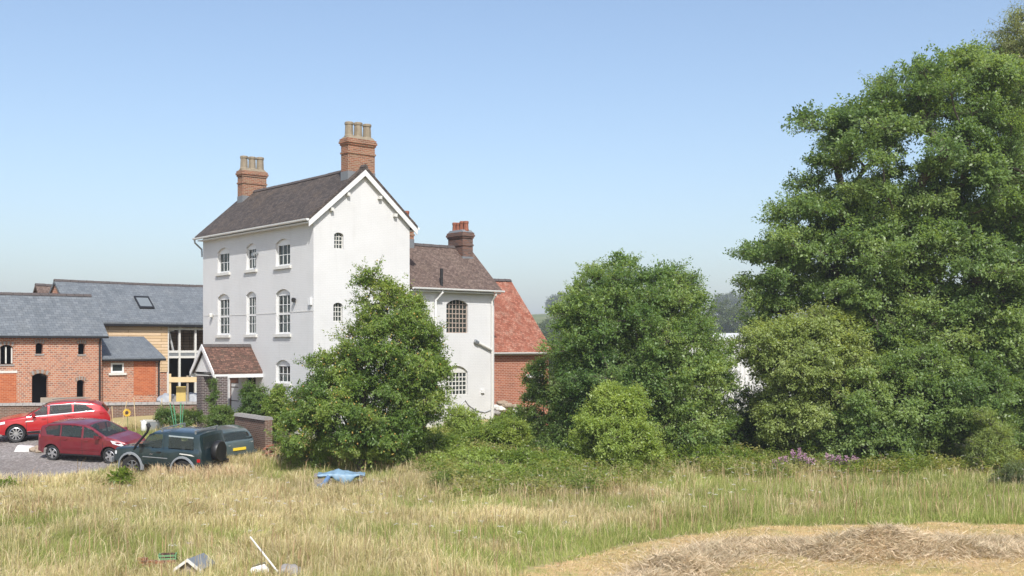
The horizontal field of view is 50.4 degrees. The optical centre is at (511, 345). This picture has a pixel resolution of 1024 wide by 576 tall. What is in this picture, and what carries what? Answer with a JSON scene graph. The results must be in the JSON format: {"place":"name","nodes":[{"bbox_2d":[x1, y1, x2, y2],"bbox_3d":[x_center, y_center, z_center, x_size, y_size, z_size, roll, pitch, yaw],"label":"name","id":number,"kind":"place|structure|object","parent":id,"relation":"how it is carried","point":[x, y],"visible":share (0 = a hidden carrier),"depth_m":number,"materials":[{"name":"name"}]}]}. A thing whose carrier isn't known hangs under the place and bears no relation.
{"place":"outdoors","nodes":[
{"label":"outdoors","id":0,"kind":"place"},
{"bbox_2d":[0,314,1023,575],"bbox_3d":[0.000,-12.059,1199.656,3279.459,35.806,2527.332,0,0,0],"label":"ground","id":1,"kind":"structure","parent":0,"point":[538,318],"depth_m":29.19,"materials":[{"name":"beige plant"}]},
{"bbox_2d":[0,475,18,492],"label":"dock plant","id":2,"kind":"object","parent":1,"relation":"on","point":[8,481],"visible":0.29,"depth_m":36.53,"materials":[{"name":"green plant"}]},
{"bbox_2d":[33,283,51,292],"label":"distant gable","id":3,"kind":"structure","parent":1,"relation":"on","point":[41,288],"depth_m":68.97,"materials":[{"name":"brick"}]},
{"bbox_2d":[0,292,108,402],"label":"brick barn","id":4,"kind":"structure","parent":1,"relation":"on","point":[50,344],"depth_m":56.58,"materials":[{"name":"red brick"}]},
{"bbox_2d":[0,347,11,363],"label":"window frame","id":5,"kind":"structure","parent":4,"relation":"in","point":[5,347],"depth_m":54.74,"materials":[{"name":"white paint"}]},
{"bbox_2d":[40,397,84,402],"bbox_3d":[-22.977,2.878,55.647,2.100,0.480,0.060,0,-12,-20],"label":"long board","id":6,"kind":"object","parent":1,"relation":"on","point":[45,399],"visible":0.43,"depth_m":55.47,"materials":[{"name":"beige wood"}]},
{"bbox_2d":[0,427,168,484],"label":"gravel yard","id":7,"kind":"structure","parent":1,"relation":"on","point":[12,461],"depth_m":42.55,"materials":[{"name":"grey gravel"}]},
{"bbox_2d":[14,445,34,451],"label":"white block","id":8,"kind":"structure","parent":7,"relation":"on","point":[22,448],"depth_m":44.41,"materials":[{"name":"paint"}]},
{"bbox_2d":[0,397,111,441],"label":"red suv","id":9,"kind":"object","parent":7,"relation":"on","point":[16,427],"visible":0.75,"depth_m":47.08,"materials":[{"name":"paint"}]},
{"bbox_2d":[38,418,144,463],"bbox_3d":[-16.649,3.651,43.269,4.110,1.685,2.027,1,6,15],"label":"red hatchback","id":10,"kind":"object","parent":7,"relation":"on","point":[65,438],"visible":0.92,"depth_m":42.75,"materials":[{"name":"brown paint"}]},
{"bbox_2d":[211,424,256,456],"bbox_3d":[-11.711,3.796,43.886,1.919,1.221,3.384,-5,9,-37],"label":"grey green hatchback","id":11,"kind":"object","parent":7,"relation":"on","point":[237,441],"visible":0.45,"depth_m":42.93,"materials":[{"name":"paint"}]},
{"bbox_2d":[0,401,196,418],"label":"yard wall","id":12,"kind":"structure","parent":1,"relation":"on","point":[117,408],"depth_m":52.58,"materials":[{"name":"brick"}]},
{"bbox_2d":[102,465,139,488],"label":"dock plant","id":13,"kind":"object","parent":1,"relation":"on","point":[121,473],"visible":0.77,"depth_m":37.44,"materials":[{"name":"green plant"}]},
{"bbox_2d":[49,279,202,394],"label":"boarded barn","id":14,"kind":"structure","parent":1,"relation":"on","point":[165,321],"depth_m":64.69,"materials":[{"name":"beige wood"}]},
{"bbox_2d":[123,409,130,427],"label":"sunflower","id":15,"kind":"object","parent":1,"relation":"on","point":[125,411],"visible":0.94,"depth_m":48.33,"materials":[{"name":"yellow plant"}]},
{"bbox_2d":[102,336,165,401],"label":"brick outhouse","id":16,"kind":"structure","parent":1,"relation":"on","point":[130,368],"depth_m":59.40,"materials":[{"name":"red brick"}]},
{"bbox_2d":[108,363,126,374],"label":"window","id":17,"kind":"structure","parent":16,"relation":"in","point":[116,368],"depth_m":58.69,"materials":[{"name":"white paint"}]},
{"bbox_2d":[141,420,146,430],"bbox_3d":[-16.438,3.554,48.600,0.260,0.480,0.253,0,0,0],"label":"white container","id":18,"kind":"object","parent":1,"relation":"on","point":[143,425],"visible":0.93,"depth_m":48.50,"materials":[{"name":"paint"}]},
{"bbox_2d":[140,420,165,432],"bbox_3d":[-16.339,3.717,49.600,1.060,0.640,0.660,0,0,-6],"label":"water trough","id":19,"kind":"object","parent":1,"relation":"on","point":[154,423],"visible":0.26,"depth_m":49.32,"materials":[{"name":"metal"}]},
{"bbox_2d":[156,393,173,401],"bbox_3d":[-17.715,2.970,55.825,1.074,1.116,0.878,0,0,0],"label":"rubble sack","id":20,"kind":"object","parent":1,"relation":"on","point":[165,397],"visible":0.34,"depth_m":55.51,"materials":[{"name":"grey plastic"}]},
{"bbox_2d":[158,552,176,562],"bbox_3d":[-7.880,4.864,24.900,0.392,0.208,0.280,0,0,-12],"label":"plastic crate","id":21,"kind":"object","parent":1,"relation":"on","point":[165,556],"visible":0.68,"depth_m":24.77,"materials":[{"name":"green plastic"}]},
{"bbox_2d":[111,423,228,473],"bbox_3d":[-12.589,3.780,40.309,4.100,2.008,2.101,3,5,17],"label":"off roader","id":22,"kind":"object","parent":1,"relation":"on","point":[203,446],"visible":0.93,"depth_m":39.60,"materials":[{"name":"blue paint"}]},
{"bbox_2d":[170,402,183,426],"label":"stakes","id":23,"kind":"object","parent":1,"relation":"on","point":[175,415],"visible":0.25,"depth_m":47.57,"materials":[{"name":"plastic"}]},
{"bbox_2d":[153,404,206,427],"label":"yard weed","id":24,"kind":"object","parent":1,"relation":"on","point":[192,416],"visible":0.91,"depth_m":48.64,"materials":[{"name":"green plant"}]},
{"bbox_2d":[176,386,185,401],"bbox_3d":[-16.839,2.745,55.337,0.470,1.350,0.040,0,-6,-10],"label":"yellow sheet","id":25,"kind":"object","parent":1,"relation":"on","point":[180,393],"visible":0.64,"depth_m":55.35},
{"bbox_2d":[169,374,196,401],"bbox_3d":[-16.151,2.492,55.036,2.300,2.150,0.150,0,0,-10],"label":"timber frame","id":26,"kind":"object","parent":1,"relation":"on","point":[187,379],"visible":0.48,"depth_m":54.88,"materials":[{"name":"beige wood"}]},
{"bbox_2d":[186,393,196,401],"bbox_3d":[-16.431,2.999,55.793,1.344,1.194,0.955,0,0,0],"label":"rubble sack","id":27,"kind":"object","parent":1,"relation":"on","point":[193,397],"visible":0.23,"depth_m":55.48,"materials":[{"name":"grey plastic"}]},
{"bbox_2d":[173,553,214,575],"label":"dog kennel","id":28,"kind":"object","parent":1,"relation":"on","point":[191,561],"visible":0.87,"depth_m":23.63,"materials":[{"name":"wood"}]},
{"bbox_2d":[143,423,252,483],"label":"tall grass stalks","id":29,"kind":"object","parent":1,"relation":"on","point":[179,470],"depth_m":38.84,"materials":[{"name":"beige plant"}]},
{"bbox_2d":[203,377,230,414],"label":"climbing plant","id":30,"kind":"object","parent":1,"relation":"on","point":[213,394],"visible":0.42,"depth_m":47.32,"materials":[{"name":"green plant"}]},
{"bbox_2d":[201,404,242,426],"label":"box hedge","id":31,"kind":"object","parent":1,"relation":"on","point":[217,416],"visible":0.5,"depth_m":46.57,"materials":[{"name":"green plant"}]},
{"bbox_2d":[233,413,272,453],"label":"garden wall","id":32,"kind":"structure","parent":1,"relation":"on","point":[255,425],"depth_m":43.99,"materials":[{"name":"brick"}]},
{"bbox_2d":[237,378,274,415],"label":"rose bush","id":33,"kind":"object","parent":1,"relation":"on","point":[251,394],"visible":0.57,"depth_m":47.27,"materials":[{"name":"green plant"}]},
{"bbox_2d":[251,562,268,571],"bbox_3d":[-5.586,4.931,23.940,0.513,0.306,0.093,0,0,-14],"label":"leaning board","id":34,"kind":"object","parent":1,"relation":"on","point":[259,566],"visible":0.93,"depth_m":23.96,"materials":[{"name":"white paint"}]},
{"bbox_2d":[250,536,276,569],"bbox_3d":[-5.464,4.593,23.948,1.058,0.668,0.044,0,0,42],"label":"pale pole","id":35,"kind":"object","parent":1,"relation":"on","point":[265,556],"visible":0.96,"depth_m":23.94,"materials":[{"name":"white paint"}]},
{"bbox_2d":[256,380,293,447],"bbox_3d":[-9.408,3.032,44.261,1.560,3.256,1.700,0,0,-43],"label":"laurel bush","id":36,"kind":"object","parent":1,"relation":"on","point":[276,395],"visible":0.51,"depth_m":43.93,"materials":[{"name":"green plant"}]},
{"bbox_2d":[275,564,302,575],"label":"stone lump","id":37,"kind":"object","parent":1,"relation":"on","point":[291,568],"visible":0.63,"depth_m":23.68,"materials":[{"name":"white stone"}]},
{"bbox_2d":[314,473,364,486],"bbox_3d":[-5.884,4.813,37.180,1.720,0.840,0.880,0,0,-8],"label":"garden bench","id":38,"kind":"object","parent":1,"relation":"on","point":[319,480],"visible":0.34,"depth_m":36.70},
{"bbox_2d":[316,475,329,488],"bbox_3d":[-6.339,4.632,36.520,0.498,0.577,0.239,0,0,0],"label":"blue rag","id":39,"kind":"object","parent":38,"relation":"hanging from","point":[327,478],"visible":0.47,"depth_m":36.47,"materials":[{"name":"fabric"}]},
{"bbox_2d":[317,469,364,484],"bbox_3d":[-5.827,4.471,37.207,1.603,0.539,0.950,0,0,-8],"label":"blue tarp","id":40,"kind":"object","parent":38,"relation":"on","point":[347,475],"visible":0.94,"depth_m":36.82,"materials":[{"name":"blue plastic"}]},
{"bbox_2d":[190,121,504,434],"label":"white house","id":41,"kind":"structure","parent":1,"relation":"on","point":[279,260],"depth_m":49.83,"materials":[{"name":"paint"}]},
{"bbox_2d":[215,248,229,275],"bbox_3d":[-14.019,-4.102,53.284,0.419,1.344,1.510,0,0,-40],"label":"window","id":42,"kind":"structure","parent":41,"relation":"in","point":[224,253],"depth_m":53.33,"materials":[{"name":"white paint"}]},
{"bbox_2d":[215,294,229,337],"bbox_3d":[-14.019,-1.457,53.284,0.419,2.134,1.510,0,0,-40],"label":"window","id":43,"kind":"structure","parent":41,"relation":"in","point":[224,299],"depth_m":53.40,"materials":[{"name":"white paint"}]},
{"bbox_2d":[231,383,237,412],"bbox_3d":[-13.328,2.555,52.446,0.070,1.490,0.890,0,0,-40],"label":"door","id":44,"kind":"structure","parent":41,"relation":"in","point":[234,386],"depth_m":52.53,"materials":[{"name":"grey paint"}]},
{"bbox_2d":[243,244,256,272],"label":"window","id":45,"kind":"structure","parent":41,"relation":"in","point":[252,248],"depth_m":51.15,"materials":[{"name":"white paint"}]},
{"bbox_2d":[243,292,256,336],"bbox_3d":[-12.131,-1.457,51.062,0.419,2.134,1.220,0,0,-40],"label":"window","id":46,"kind":"structure","parent":41,"relation":"in","point":[252,296],"depth_m":51.15,"materials":[{"name":"white paint"}]},
{"bbox_2d":[249,377,255,383],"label":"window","id":47,"kind":"structure","parent":41,"relation":"in","point":[250,378],"depth_m":51.05,"materials":[{"name":"white plastic"}]},
{"bbox_2d":[273,239,290,269],"bbox_3d":[-10.156,-4.102,48.726,0.419,1.344,1.550,0,0,-40],"label":"window","id":48,"kind":"structure","parent":41,"relation":"in","point":[284,245],"depth_m":48.81,"materials":[{"name":"white paint"}]},
{"bbox_2d":[273,289,290,336],"bbox_3d":[-10.156,-1.457,48.726,0.419,2.134,1.550,0,0,-40],"label":"window","id":49,"kind":"structure","parent":41,"relation":"in","point":[284,295],"depth_m":48.81,"materials":[{"name":"white paint"}]},
{"bbox_2d":[273,360,290,386],"bbox_3d":[-10.156,1.228,48.726,0.419,1.164,1.550,0,0,-40],"label":"window","id":50,"kind":"structure","parent":41,"relation":"in","point":[283,366],"depth_m":48.81,"materials":[{"name":"white paint"}]},
{"bbox_2d":[333,303,340,320],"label":"window","id":51,"kind":"structure","parent":41,"relation":"in","point":[336,307],"depth_m":47.50,"materials":[{"name":"white paint"}]},
{"bbox_2d":[334,233,341,248],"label":"window","id":52,"kind":"structure","parent":41,"relation":"in","point":[337,236],"depth_m":47.51,"materials":[{"name":"white paint"}]},
{"bbox_2d":[446,366,465,394],"bbox_3d":[-2.702,1.662,51.887,1.282,1.388,0.079,0,0,-40],"label":"window","id":53,"kind":"structure","parent":41,"relation":"in","point":[459,386],"depth_m":51.98,"materials":[{"name":"white paint"}]},
{"bbox_2d":[446,300,466,332],"bbox_3d":[-2.689,-1.392,51.900,1.292,1.576,0.070,0,0,-40],"label":"window","id":54,"kind":"structure","parent":41,"relation":"in","point":[456,310],"depth_m":51.93,"materials":[{"name":"white glass"}]},
{"bbox_2d":[263,254,457,471],"bbox_3d":[-5.526,0.836,41.060,7.294,8.474,5.266,0,0,0],"label":"fruit tree","id":55,"kind":"object","parent":1,"relation":"on","point":[409,390],"visible":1,"depth_m":40.15,"materials":[{"name":"green plant"}]},
{"bbox_2d":[420,430,468,452],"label":"nettle clump","id":56,"kind":"object","parent":1,"relation":"on","point":[439,436],"visible":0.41,"depth_m":42.70,"materials":[{"name":"green plant"}]},
{"bbox_2d":[425,466,475,491],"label":"bramble bush","id":57,"kind":"object","parent":1,"relation":"on","point":[447,474],"visible":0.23,"depth_m":37.00,"materials":[{"name":"green plant"}]},
{"bbox_2d":[417,442,502,470],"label":"bramble bush","id":58,"kind":"object","parent":1,"relation":"on","point":[481,454],"visible":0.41,"depth_m":40.55,"materials":[{"name":"green plant"}]},
{"bbox_2d":[443,402,491,444],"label":"bush","id":59,"kind":"object","parent":1,"relation":"on","point":[461,419],"visible":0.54,"depth_m":45.28,"materials":[{"name":"green plant"}]},
{"bbox_2d":[455,414,535,450],"bbox_3d":[-0.974,3.817,44.588,3.917,1.968,2.240,0,0,0],"label":"nettle clump","id":60,"kind":"object","parent":1,"relation":"on","point":[506,431],"visible":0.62,"depth_m":44.23,"materials":[{"name":"green plant"}]},
{"bbox_2d":[438,459,554,483],"bbox_3d":[-0.515,4.645,38.607,4.359,1.296,1.589,0,0,0],"label":"bramble bush","id":61,"kind":"object","parent":1,"relation":"on","point":[499,465],"visible":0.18,"depth_m":38.48,"materials":[{"name":"green plant"}]},
{"bbox_2d":[494,410,500,415],"bbox_3d":[-0.789,3.332,53.814,0.562,0.321,0.474,0,0,0],"label":"rubble block","id":62,"kind":"object","parent":1,"relation":"on","point":[497,413],"depth_m":53.63,"materials":[{"name":"grey stone"}]},
{"bbox_2d":[495,406,506,411],"bbox_3d":[-0.561,3.127,53.790,0.587,0.310,0.447,0,0,0],"label":"rubble block","id":63,"kind":"object","parent":62,"relation":"on","point":[500,408],"depth_m":53.64,"materials":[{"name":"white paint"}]},
{"bbox_2d":[501,402,513,407],"bbox_3d":[-0.211,2.958,53.797,0.560,0.307,0.456,0,0,26],"label":"rubble block","id":64,"kind":"object","parent":63,"relation":"on","point":[505,405],"depth_m":53.66,"materials":[{"name":"stone"}]},
{"bbox_2d":[485,407,536,426],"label":"bramble bush","id":65,"kind":"object","parent":1,"relation":"on","point":[503,415],"visible":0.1,"depth_m":47.42,"materials":[{"name":"green plant"}]},
{"bbox_2d":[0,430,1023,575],"bbox_3d":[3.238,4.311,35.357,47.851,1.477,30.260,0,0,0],"label":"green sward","id":66,"kind":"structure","parent":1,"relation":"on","point":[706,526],"depth_m":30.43,"materials":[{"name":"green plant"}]},
{"bbox_2d":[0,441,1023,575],"bbox_3d":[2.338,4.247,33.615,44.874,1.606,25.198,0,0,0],"label":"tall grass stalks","id":67,"kind":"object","parent":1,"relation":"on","point":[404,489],"depth_m":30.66,"materials":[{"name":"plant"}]},
{"bbox_2d":[0,437,1023,575],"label":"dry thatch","id":68,"kind":"object","parent":1,"relation":"on","point":[733,523],"visible":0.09,"depth_m":28.80,"materials":[{"name":"beige plant"}]},
{"bbox_2d":[0,441,1023,545],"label":"meadow flowers","id":69,"kind":"object","parent":1,"relation":"on","point":[454,532],"visible":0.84,"depth_m":30.80,"materials":[{"name":"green plant"}]},
{"bbox_2d":[11,442,1023,575],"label":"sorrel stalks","id":70,"kind":"object","parent":1,"relation":"on","point":[487,515],"visible":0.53,"depth_m":32.47,"materials":[{"name":"brown plant"}]},
{"bbox_2d":[493,278,549,424],"bbox_3d":[-2.140,0.885,57.538,5.660,9.030,6.970,0,0,-40],"label":"brick extension","id":71,"kind":"object","parent":1,"relation":"on","point":[518,333],"visible":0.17,"depth_m":55.93,"materials":[{"name":"red brick"}]},
{"bbox_2d":[506,356,568,443],"bbox_3d":[1.499,2.675,46.581,3.821,4.457,2.914,0,0,16],"label":"elder bush","id":72,"kind":"object","parent":1,"relation":"on","point":[534,388],"visible":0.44,"depth_m":46.20,"materials":[{"name":"green plant"}]},
{"bbox_2d":[490,442,597,469],"bbox_3d":[1.240,4.380,40.408,4.150,1.596,1.891,0,0,0],"label":"bramble bush","id":73,"kind":"object","parent":1,"relation":"on","point":[513,455],"visible":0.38,"depth_m":40.27,"materials":[{"name":"green plant"}]},
{"bbox_2d":[537,320,555,336],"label":"slope tree","id":74,"kind":"object","parent":1,"relation":"on","point":[542,327],"visible":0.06,"depth_m":298.56,"materials":[{"name":"green plant"}]},
{"bbox_2d":[513,423,587,454],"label":"dark shrub","id":75,"kind":"object","parent":1,"relation":"on","point":[550,436],"visible":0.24,"depth_m":44.18,"materials":[{"name":"green plant"}]},
{"bbox_2d":[541,315,559,326],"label":"slope tree","id":76,"kind":"object","parent":1,"relation":"on","point":[547,319],"visible":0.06,"depth_m":328.84,"materials":[{"name":"green plant"}]},
{"bbox_2d":[540,327,564,341],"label":"slope tree","id":77,"kind":"object","parent":1,"relation":"on","point":[547,334],"visible":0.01,"depth_m":238.68,"materials":[{"name":"green plant"}]},
{"bbox_2d":[545,294,560,311],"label":"hill tree","id":78,"kind":"object","parent":1,"relation":"on","point":[549,301],"visible":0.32,"depth_m":688.00,"materials":[{"name":"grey plant"}]},
{"bbox_2d":[546,333,575,374],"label":"slope tree","id":79,"kind":"object","parent":1,"relation":"on","point":[552,348],"visible":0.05,"depth_m":168.88,"materials":[{"name":"green plant"}]},
{"bbox_2d":[555,471,598,488],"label":"bramble bush","id":80,"kind":"object","parent":1,"relation":"on","point":[576,479],"visible":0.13,"depth_m":36.90,"materials":[{"name":"green plant"}]},
{"bbox_2d":[563,376,669,472],"bbox_3d":[3.872,3.180,40.579,3.662,4.146,3.226,0,0,34],"label":"pale bush","id":81,"kind":"object","parent":1,"relation":"on","point":[611,427],"visible":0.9,"depth_m":40.05,"materials":[{"name":"green plant"}]},
{"bbox_2d":[402,444,833,498],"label":"tall grass stalks","id":82,"kind":"object","parent":1,"relation":"on","point":[474,486],"depth_m":38.83,"materials":[{"name":"plant"}]},
{"bbox_2d":[534,247,754,460],"bbox_3d":[5.329,0.611,44.990,9.027,9.249,7.668,0,0,0],"label":"broad tree","id":83,"kind":"object","parent":1,"relation":"on","point":[604,313],"visible":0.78,"depth_m":43.53,"materials":[{"name":"green plant"}]},
{"bbox_2d":[374,422,1023,499],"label":"undergrowth","id":84,"kind":"object","parent":1,"relation":"on","point":[906,462],"visible":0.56,"depth_m":39.82,"materials":[{"name":"green plant"}]},
{"bbox_2d":[648,438,767,470],"bbox_3d":[7.625,4.446,42.519,4.860,1.705,1.883,0,0,0],"label":"nettle clump","id":85,"kind":"object","parent":1,"relation":"on","point":[700,450],"visible":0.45,"depth_m":42.27,"materials":[{"name":"green plant"}]},
{"bbox_2d":[710,293,730,314],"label":"hill tree","id":86,"kind":"object","parent":1,"relation":"on","point":[721,298],"visible":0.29,"depth_m":637.82,"materials":[{"name":"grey plant"}]},
{"bbox_2d":[704,297,752,332],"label":"slope tree","id":87,"kind":"object","parent":1,"relation":"on","point":[721,308],"visible":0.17,"depth_m":328.18,"materials":[{"name":"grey plant"}]},
{"bbox_2d":[720,290,737,305],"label":"hill tree","id":88,"kind":"object","parent":1,"relation":"on","point":[731,295],"visible":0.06,"depth_m":648.75,"materials":[{"name":"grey plant"}]},
{"bbox_2d":[728,293,746,312],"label":"hill tree","id":89,"kind":"object","parent":1,"relation":"on","point":[735,299],"visible":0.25,"depth_m":637.38,"materials":[{"name":"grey plant"}]},
{"bbox_2d":[714,300,766,340],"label":"slope tree","id":90,"kind":"object","parent":1,"relation":"on","point":[731,325],"visible":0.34,"depth_m":299.06,"materials":[{"name":"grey plant"}]},
{"bbox_2d":[684,333,796,416],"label":"corrugated shed","id":91,"kind":"structure","parent":1,"relation":"on","point":[741,369],"depth_m":70.09,"materials":[{"name":"white paint"}]},
{"bbox_2d":[716,380,798,454],"bbox_3d":[10.405,3.298,47.092,4.398,3.979,3.419,0,0,0],"label":"dark shrub","id":92,"kind":"object","parent":1,"relation":"on","point":[746,427],"visible":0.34,"depth_m":46.34,"materials":[{"name":"green plant"}]},
{"bbox_2d":[528,519,1023,575],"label":"hay windrow","id":93,"kind":"object","parent":1,"relation":"on","point":[708,558],"visible":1,"depth_m":25.64,"materials":[{"name":"beige plant"}]},
{"bbox_2d":[772,456,787,466],"bbox_3d":[10.158,4.599,41.297,0.632,0.881,0.570,0,0,0],"label":"pink willowherb","id":94,"kind":"object","parent":1,"relation":"on","point":[785,458],"visible":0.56,"depth_m":41.31,"materials":[{"name":"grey plant"}]},
{"bbox_2d":[790,448,804,467],"bbox_3d":[10.837,4.477,41.310,0.588,1.194,0.549,0,0,23],"label":"pink willowherb","id":95,"kind":"object","parent":1,"relation":"on","point":[798,455],"visible":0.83,"depth_m":41.27,"materials":[{"name":"grey plant"}]},
{"bbox_2d":[799,453,815,471],"bbox_3d":[11.240,4.568,41.295,0.584,1.003,0.563,0,0,40],"label":"pink willowherb","id":96,"kind":"object","parent":1,"relation":"on","point":[808,459],"visible":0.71,"depth_m":41.22,"materials":[{"name":"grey plant"}]},
{"bbox_2d":[728,299,897,457],"bbox_3d":[12.308,1.605,44.560,6.408,7.261,5.258,0,0,30],"label":"sallow tree","id":97,"kind":"object","parent":1,"relation":"on","point":[805,370],"visible":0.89,"depth_m":43.63,"materials":[{"name":"green plant"}]},
{"bbox_2d":[824,453,841,470],"bbox_3d":[12.183,4.540,41.306,0.645,0.983,0.545,0,0,0],"label":"pink willowherb","id":98,"kind":"object","parent":1,"relation":"on","point":[828,457],"visible":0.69,"depth_m":41.21,"materials":[{"name":"grey plant"}]},
{"bbox_2d":[835,455,850,470],"bbox_3d":[12.536,4.565,41.310,0.644,0.947,0.553,0,0,0],"label":"pink willowherb","id":99,"kind":"object","parent":1,"relation":"on","point":[846,459],"visible":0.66,"depth_m":41.19,"materials":[{"name":"grey plant"}]},
{"bbox_2d":[842,455,859,467],"bbox_3d":[12.892,4.579,41.300,0.650,0.868,0.564,0,0,0],"label":"pink willowherb","id":100,"kind":"object","parent":1,"relation":"on","point":[852,461],"visible":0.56,"depth_m":41.24,"materials":[{"name":"grey plant"}]},
{"bbox_2d":[722,34,1023,455],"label":"tall tree","id":101,"kind":"object","parent":1,"relation":"on","point":[864,242],"visible":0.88,"depth_m":44.91,"materials":[{"name":"green plant"}]},
{"bbox_2d":[796,329,1023,463],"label":"spreading shrub","id":102,"kind":"object","parent":1,"relation":"on","point":[890,428],"visible":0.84,"depth_m":42.69,"materials":[{"name":"green plant"}]},
{"bbox_2d":[957,0,1023,365],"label":"willow tree","id":103,"kind":"object","parent":1,"relation":"on","point":[1009,43],"visible":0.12,"depth_m":51.34,"materials":[{"name":"green plant"}]},
{"bbox_2d":[961,406,1022,470],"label":"willow sapling","id":104,"kind":"object","parent":1,"relation":"on","point":[997,444],"visible":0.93,"depth_m":41.17,"materials":[{"name":"green plant"}]},
{"bbox_2d":[985,456,1023,486],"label":"grey willow bush","id":105,"kind":"object","parent":1,"relation":"on","point":[1008,473],"visible":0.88,"depth_m":38.43,"materials":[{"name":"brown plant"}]},
{"bbox_2d":[0,0,1023,318],"label":"sky","id":106,"kind":"structure","parent":0,"point":[564,133],"materials":[{"name":"blue"}]},
{"bbox_2d":[514,522,1023,575],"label":"mown field","id":107,"kind":"structure","parent":0,"point":[846,573],"depth_m":24.84,"materials":[{"name":"beige plant"}]},
{"bbox_3d":[-0.746,3.072,54.201,0.600,0.316,0.468,0,0,0],"label":"rubble block","id":108,"kind":"object","parent":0,"visible":0},
{"bbox_2d":[496,400,506,405],"bbox_3d":[-0.502,2.882,54.203,0.604,0.324,0.415,0,0,0],"label":"rubble block","id":109,"kind":"object","parent":108,"relation":"on","point":[499,403],"depth_m":54.06,"materials":[{"name":"stone"}]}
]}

